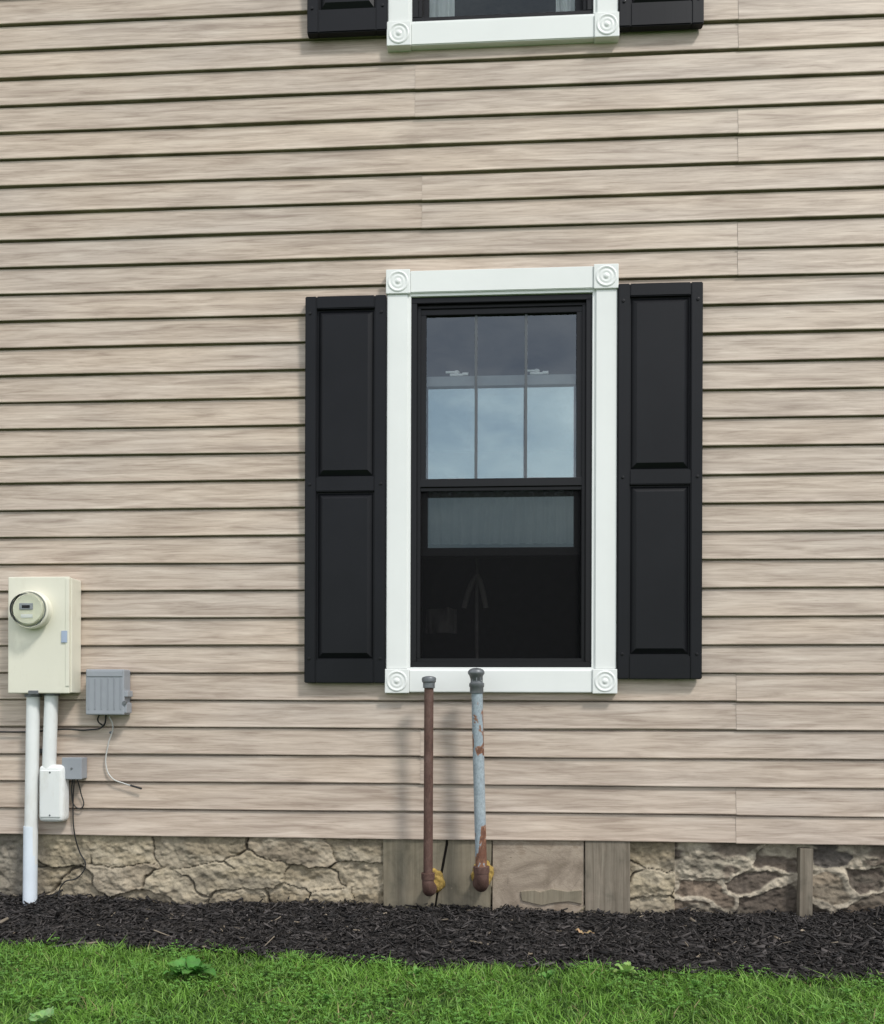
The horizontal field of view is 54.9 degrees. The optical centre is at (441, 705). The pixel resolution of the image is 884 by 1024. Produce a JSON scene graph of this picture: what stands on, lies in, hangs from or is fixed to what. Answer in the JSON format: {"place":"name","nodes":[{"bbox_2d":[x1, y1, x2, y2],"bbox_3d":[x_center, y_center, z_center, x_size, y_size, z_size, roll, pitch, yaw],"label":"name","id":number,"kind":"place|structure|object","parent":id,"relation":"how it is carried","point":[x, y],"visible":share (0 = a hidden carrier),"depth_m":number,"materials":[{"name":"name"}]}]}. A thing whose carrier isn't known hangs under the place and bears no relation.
{"place":"outdoors","nodes":[
{"label":"outdoors","id":0,"kind":"place"},
{"bbox_2d":[0,931,883,1023],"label":"lawn","id":1,"kind":"structure","parent":0,"point":[90,985],"depth_m":2.46,"materials":[{"name":"green plant"}]},
{"bbox_2d":[27,1006,53,1022],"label":"broadleaf weed","id":2,"kind":"object","parent":1,"relation":"on","point":[41,1016],"visible":1,"depth_m":2.19,"materials":[{"name":"green plant"}]},
{"bbox_2d":[162,957,192,975],"bbox_3d":[-0.797,0.797,2.587,0.076,0.049,0.086,0,0,31],"label":"broadleaf weed","id":3,"kind":"object","parent":1,"relation":"on","point":[175,968],"visible":0.86,"depth_m":2.58,"materials":[{"name":"green plant"}]},
{"bbox_2d":[178,955,215,975],"bbox_3d":[-0.745,0.794,2.589,0.113,0.055,0.121,0,0,-28],"label":"broadleaf weed","id":4,"kind":"object","parent":1,"relation":"on","point":[194,965],"visible":0.98,"depth_m":2.59,"materials":[{"name":"green plant"}]},
{"bbox_2d":[315,993,333,1000],"bbox_3d":[-0.327,0.811,2.373,0.048,0.025,0.034,0,0,3],"label":"broadleaf weed","id":5,"kind":"object","parent":1,"relation":"on","point":[326,997],"visible":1,"depth_m":2.37,"materials":[{"name":"green plant"}]},
{"bbox_2d":[407,965,422,974],"bbox_3d":[-0.074,0.811,2.600,0.042,0.025,0.048,0,0,36],"label":"broadleaf weed","id":6,"kind":"object","parent":1,"relation":"on","point":[416,970],"visible":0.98,"depth_m":2.60,"materials":[{"name":"green plant"}]},
{"bbox_2d":[0,889,883,986],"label":"mulch bed","id":7,"kind":"object","parent":1,"relation":"on","point":[844,942],"visible":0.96,"depth_m":3.09,"materials":[{"name":"wood"}]},
{"bbox_2d":[8,577,80,905],"bbox_3d":[-1.656,0.171,3.505,0.263,1.398,0.173,0,0,3],"label":"electric meter","id":8,"kind":"object","parent":7,"relation":"on","point":[44,635],"visible":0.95,"depth_m":3.50,"materials":[{"name":"metal"}]},
{"bbox_2d":[58,757,86,895],"bbox_3d":[-1.556,0.541,3.564,0.127,0.648,0.071,0,0,3],"label":"bonding block box","id":9,"kind":"object","parent":7,"relation":"on","point":[75,767],"visible":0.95,"depth_m":3.53,"materials":[{"name":"grey plastic"}]},
{"bbox_2d":[468,668,493,891],"bbox_3d":[0.158,0.302,3.433,0.094,0.900,0.192,0,0,9],"label":"oil vent pipe","id":10,"kind":"object","parent":7,"relation":"on","point":[482,873],"visible":1,"depth_m":3.35,"materials":[{"name":"grey metal"}]},
{"bbox_2d":[521,889,581,904],"bbox_3d":[0.447,0.785,3.484,0.249,0.067,0.015,0,0,3],"label":"split plank","id":11,"kind":"object","parent":7,"relation":"on","point":[548,896],"visible":1,"depth_m":3.48,"materials":[{"name":"beige wood"}]},
{"bbox_2d":[575,928,593,933],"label":"fallen leaf","id":12,"kind":"object","parent":7,"relation":"on","point":[580,931],"visible":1,"depth_m":3.02,"materials":[{"name":"brown plant"}]},
{"bbox_2d":[796,847,812,916],"bbox_3d":[1.462,0.732,3.432,0.054,0.314,0.038,0,0,3],"label":"stake board","id":13,"kind":"object","parent":7,"relation":"on","point":[804,898],"visible":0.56,"depth_m":3.41,"materials":[{"name":"grey wood"}]},
{"bbox_2d":[0,834,883,913],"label":"stone foundation","id":14,"kind":"object","parent":1,"relation":"on","point":[723,877],"visible":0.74,"depth_m":3.54,"materials":[{"name":"beige stone"}]},
{"bbox_2d":[383,839,445,908],"bbox_3d":[-0.112,0.713,3.536,0.262,0.407,0.052,0,0,3],"label":"access board","id":15,"kind":"object","parent":14,"relation":"attached to","point":[402,869],"visible":0.45,"depth_m":3.51,"materials":[{"name":"brown wood"}]},
{"bbox_2d":[421,676,444,896],"bbox_3d":[-0.036,0.328,3.446,0.096,0.888,0.185,0,0,3],"label":"pipe","id":16,"kind":"object","parent":14,"relation":"attached to","point":[433,882],"visible":1,"depth_m":3.37,"materials":[{"name":"brown metal"}]},
{"bbox_2d":[434,840,447,906],"bbox_3d":[-0.003,0.735,3.537,0.085,0.364,0.038,0,0,3],"label":"crack","id":17,"kind":"object","parent":14,"relation":"attached to","point":[444,856],"visible":0.28,"depth_m":3.52,"materials":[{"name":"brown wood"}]},
{"bbox_2d":[436,840,491,909],"bbox_3d":[0.086,0.712,3.526,0.240,0.406,0.049,0,0,3],"label":"access board","id":18,"kind":"object","parent":14,"relation":"attached to","point":[459,864],"visible":0.52,"depth_m":3.50,"materials":[{"name":"brown wood"}]},
{"bbox_2d":[492,840,583,912],"bbox_3d":[0.395,0.708,3.513,0.372,0.401,0.051,0,0,3],"label":"parged patch","id":19,"kind":"object","parent":14,"relation":"attached to","point":[539,865],"visible":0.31,"depth_m":3.49,"materials":[{"name":"concrete"}]},
{"bbox_2d":[584,841,629,914],"bbox_3d":[0.675,0.703,3.490,0.183,0.399,0.054,0,0,3],"label":"access board","id":20,"kind":"object","parent":14,"relation":"attached to","point":[607,874],"visible":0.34,"depth_m":3.46,"materials":[{"name":"brown wood"}]},
{"bbox_2d":[537,968,555,979],"bbox_3d":[0.314,0.808,2.559,0.056,0.034,0.050,0,0,3],"label":"broadleaf weed","id":21,"kind":"object","parent":1,"relation":"on","point":[550,973],"visible":1,"depth_m":2.55,"materials":[{"name":"green plant"}]},
{"bbox_2d":[612,961,637,973],"bbox_3d":[0.565,0.805,2.616,0.076,0.040,0.058,0,0,44],"label":"broadleaf weed","id":22,"kind":"object","parent":1,"relation":"on","point":[626,967],"visible":1,"depth_m":2.62,"materials":[{"name":"green plant"}]},
{"bbox_2d":[686,977,704,986],"bbox_3d":[0.741,0.811,2.495,0.051,0.030,0.043,0,0,3],"label":"broadleaf weed","id":23,"kind":"object","parent":1,"relation":"on","point":[693,982],"visible":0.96,"depth_m":2.48,"materials":[{"name":"green plant"}]},
{"bbox_2d":[837,985,856,995],"bbox_3d":[1.159,0.814,2.436,0.046,0.027,0.050,0,0,3],"label":"broadleaf weed","id":24,"kind":"object","parent":1,"relation":"on","point":[848,991],"visible":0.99,"depth_m":2.43,"materials":[{"name":"green plant"}]},
{"bbox_3d":[0.437,-1.928,7.478,12.200,5.548,8.020,0,0,3],"label":"side and back walls","id":25,"kind":"object","parent":1,"relation":"on","visible":0},
{"bbox_2d":[0,0,883,844],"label":"siding","id":26,"kind":"object","parent":25,"relation":"attached to","point":[200,200],"visible":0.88,"depth_m":3.52,"materials":[{"name":"plastic"}]},
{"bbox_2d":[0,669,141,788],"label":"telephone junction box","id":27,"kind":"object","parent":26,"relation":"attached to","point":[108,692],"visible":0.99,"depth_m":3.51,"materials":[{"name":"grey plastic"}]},
{"bbox_2d":[304,295,386,682],"bbox_3d":[-0.396,-0.883,3.498,0.334,1.585,0.040,0,0,3],"label":"shutter","id":28,"kind":"object","parent":26,"relation":"attached to","point":[345,475],"visible":1,"depth_m":3.49,"materials":[{"name":"paint"}]},
{"bbox_2d":[307,0,387,38],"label":"shutter","id":29,"kind":"object","parent":26,"relation":"attached to","point":[342,18],"visible":1,"depth_m":3.49,"materials":[{"name":"paint"}]},
{"bbox_2d":[385,669,409,692],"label":"corner block","id":30,"kind":"structure","parent":26,"relation":"attached to","point":[406,673],"depth_m":3.47,"materials":[{"name":"white plastic"}]},
{"bbox_2d":[386,670,406,690],"bbox_3d":[-0.184,-0.099,3.472,0.086,0.086,0.008,0,0,3],"label":"rosette","id":31,"kind":"object","parent":30,"relation":"attached to","point":[396,680],"visible":1,"depth_m":3.47,"materials":[{"name":"white plastic"}]},
{"bbox_2d":[386,269,409,295],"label":"corner block","id":32,"kind":"structure","parent":26,"relation":"attached to","point":[406,290],"depth_m":3.47,"materials":[{"name":"white plastic"}]},
{"bbox_2d":[387,271,407,291],"bbox_3d":[-0.180,-1.729,3.472,0.086,0.086,0.008,0,0,3],"label":"rosette","id":33,"kind":"object","parent":32,"relation":"attached to","point":[397,281],"visible":1,"depth_m":3.47,"materials":[{"name":"white plastic"}]},
{"bbox_2d":[387,21,411,52],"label":"corner block","id":34,"kind":"structure","parent":26,"relation":"attached to","point":[405,46],"depth_m":3.48,"materials":[{"name":"white plastic"}]},
{"bbox_2d":[388,22,408,43],"bbox_3d":[-0.177,-2.742,3.472,0.086,0.086,0.008,0,0,3],"label":"rosette","id":35,"kind":"object","parent":34,"relation":"attached to","point":[398,32],"visible":1,"depth_m":3.47,"materials":[{"name":"white plastic"}]},
{"bbox_2d":[386,266,616,692],"bbox_3d":[0.242,-0.913,3.514,0.933,1.722,0.116,0,0,3],"label":"window","id":36,"kind":"structure","parent":26,"relation":"attached to","point":[521,279],"depth_m":3.46,"materials":[{"name":"white plastic"}]},
{"bbox_2d":[445,371,458,373],"bbox_3d":[0.043,-1.390,3.557,0.058,0.009,0.010,0,0,3],"label":"lock lever","id":37,"kind":"object","parent":36,"relation":"attached to","point":[449,372],"visible":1,"depth_m":3.55,"materials":[{"name":"white metal"}]},
{"bbox_2d":[420,490,580,657],"bbox_3d":[0.240,-0.537,3.508,0.659,0.691,0.001,0,0,3],"label":"screen","id":38,"kind":"object","parent":36,"relation":"attached to","point":[500,574],"visible":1,"depth_m":3.51,"materials":[{"name":"black"}]},
{"bbox_2d":[410,294,591,666],"bbox_3d":[0.244,-0.913,3.543,0.737,1.518,0.138,0,0,3],"label":"frame","id":39,"kind":"object","parent":36,"relation":"attached to","point":[417,302],"visible":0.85,"depth_m":3.48,"materials":[{"name":"black plastic"}]},
{"bbox_2d":[416,302,585,661],"bbox_3d":[0.244,-0.913,3.552,0.689,1.470,0.120,0,0,3],"label":"frame step","id":40,"kind":"object","parent":39,"relation":"attached to","point":[506,305],"visible":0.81,"depth_m":3.50,"materials":[{"name":"black plastic"}]},
{"bbox_2d":[421,306,581,487],"bbox_3d":[0.243,-1.267,3.518,0.669,0.738,0.037,0,0,3],"label":"sash","id":41,"kind":"object","parent":40,"relation":"attached to","point":[576,311],"visible":0.74,"depth_m":3.51,"materials":[{"name":"black plastic"}]},
{"bbox_2d":[407,289,595,670],"bbox_3d":[0.240,-0.913,3.488,0.765,1.546,0.048,0,0,3],"label":"trim lip","id":42,"kind":"object","parent":39,"relation":"attached to","point":[510,293],"depth_m":3.46,"materials":[{"name":"white plastic"}]},
{"bbox_2d":[420,477,581,487],"bbox_3d":[0.242,-0.915,3.518,0.675,0.034,0.048,0,0,3],"label":"meeting rail","id":43,"kind":"object","parent":36,"relation":"attached to","point":[502,482],"visible":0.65,"depth_m":3.50,"materials":[{"name":"black plastic"}]},
{"bbox_2d":[474,315,477,477],"bbox_3d":[0.140,-1.267,3.517,0.011,0.686,0.003,0,0,3],"label":"grille bar","id":44,"kind":"object","parent":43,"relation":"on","point":[475,434],"visible":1,"depth_m":3.52,"materials":[{"name":"grey plastic"}]},
{"bbox_2d":[524,314,527,477],"bbox_3d":[0.345,-1.266,3.505,0.011,0.686,0.003,0,0,3],"label":"grille bar","id":45,"kind":"object","parent":43,"relation":"on","point":[525,431],"visible":1,"depth_m":3.50,"materials":[{"name":"grey plastic"}]},
{"bbox_2d":[427,384,575,478],"bbox_3d":[0.245,-0.997,3.562,0.677,0.748,0.031,0,0,3],"label":"sash","id":46,"kind":"object","parent":36,"relation":"attached to","point":[574,427],"visible":0.14,"depth_m":3.53,"materials":[{"name":"black plastic"}]},
{"bbox_2d":[427,374,575,389],"bbox_3d":[0.246,-1.352,3.562,0.625,0.042,0.036,0,0,3],"label":"sash top rail","id":47,"kind":"object","parent":46,"relation":"attached to","point":[504,381],"visible":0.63,"depth_m":3.55,"materials":[{"name":"grey plastic"}]},
{"bbox_2d":[388,0,617,50],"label":"window","id":48,"kind":"structure","parent":26,"relation":"attached to","point":[503,33],"depth_m":3.46,"materials":[{"name":"white plastic"}]},
{"bbox_2d":[412,0,592,21],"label":"frame","id":49,"kind":"object","parent":48,"relation":"attached to","point":[589,10],"visible":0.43,"depth_m":3.48,"materials":[{"name":"black plastic"}]},
{"bbox_2d":[430,0,454,16],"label":"curtain","id":50,"kind":"object","parent":49,"relation":"hanging from","point":[442,8],"visible":0.27,"depth_m":3.60,"materials":[{"name":"fabric"}]},
{"bbox_2d":[423,0,581,17],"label":"sash","id":51,"kind":"object","parent":49,"relation":"attached to","point":[426,7],"depth_m":3.56,"materials":[{"name":"black plastic"}]},
{"bbox_2d":[418,0,586,17],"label":"frame step","id":52,"kind":"object","parent":49,"relation":"attached to","point":[420,7],"visible":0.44,"depth_m":3.51,"materials":[{"name":"black plastic"}]},
{"bbox_2d":[556,0,574,11],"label":"curtain","id":53,"kind":"object","parent":49,"relation":"hanging from","point":[564,5],"visible":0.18,"depth_m":3.58,"materials":[{"name":"fabric"}]},
{"bbox_2d":[409,0,596,23],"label":"trim lip","id":54,"kind":"object","parent":48,"relation":"attached to","point":[410,8],"depth_m":3.46,"materials":[{"name":"white plastic"}]},
{"bbox_2d":[592,669,616,693],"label":"corner block","id":55,"kind":"structure","parent":26,"relation":"attached to","point":[595,672],"depth_m":3.43,"materials":[{"name":"white plastic"}]},
{"bbox_2d":[594,671,615,691],"bbox_3d":[0.656,-0.096,3.424,0.086,0.086,0.008,0,0,3],"label":"rosette","id":56,"kind":"object","parent":55,"relation":"attached to","point":[604,681],"visible":1,"depth_m":3.42,"materials":[{"name":"white plastic"}]},
{"bbox_2d":[593,264,618,289],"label":"corner block","id":57,"kind":"structure","parent":26,"relation":"attached to","point":[597,286],"depth_m":3.43,"materials":[{"name":"white plastic"}]},
{"bbox_2d":[596,265,616,286],"bbox_3d":[0.661,-1.727,3.424,0.086,0.086,0.008,0,0,3],"label":"rosette","id":58,"kind":"object","parent":57,"relation":"attached to","point":[606,275],"visible":1,"depth_m":3.42,"materials":[{"name":"white plastic"}]},
{"bbox_2d":[594,12,618,43],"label":"corner block","id":59,"kind":"structure","parent":26,"relation":"attached to","point":[600,38],"depth_m":3.43,"materials":[{"name":"white plastic"}]},
{"bbox_2d":[596,13,617,34],"bbox_3d":[0.664,-2.739,3.424,0.086,0.086,0.008,0,0,3],"label":"rosette","id":60,"kind":"object","parent":59,"relation":"attached to","point":[606,23],"visible":1,"depth_m":3.42,"materials":[{"name":"white plastic"}]},
{"bbox_2d":[616,282,702,678],"bbox_3d":[0.874,-0.899,3.425,0.335,1.589,0.040,0,0,3],"label":"shutter","id":61,"kind":"object","parent":26,"relation":"attached to","point":[659,475],"visible":1,"depth_m":3.41,"materials":[{"name":"paint"}]},
{"bbox_2d":[618,0,703,32],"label":"shutter","id":62,"kind":"object","parent":26,"relation":"attached to","point":[648,15],"visible":1,"depth_m":3.41,"materials":[{"name":"paint"}]},
{"bbox_2d":[427,11,738,452],"bbox_3d":[0.507,-3.380,5.150,3.600,2.780,3.060,0,0,3],"label":"room","id":63,"kind":"object","parent":25,"relation":"in","point":[551,346],"depth_m":5.42,"materials":[{"name":"grey glass"}]},
{"bbox_2d":[428,224,737,726],"bbox_3d":[0.499,-0.737,5.150,3.600,2.780,3.060,0,0,3],"label":"room","id":64,"kind":"object","parent":25,"relation":"in","point":[508,464],"depth_m":6.68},
{"bbox_2d":[455,0,555,15],"bbox_3d":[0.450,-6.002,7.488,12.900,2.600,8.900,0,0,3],"label":"window pane","id":65,"kind":"structure","parent":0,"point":[475,7],"depth_m":5.74,"materials":[{"name":"grey glass"}]}
]}

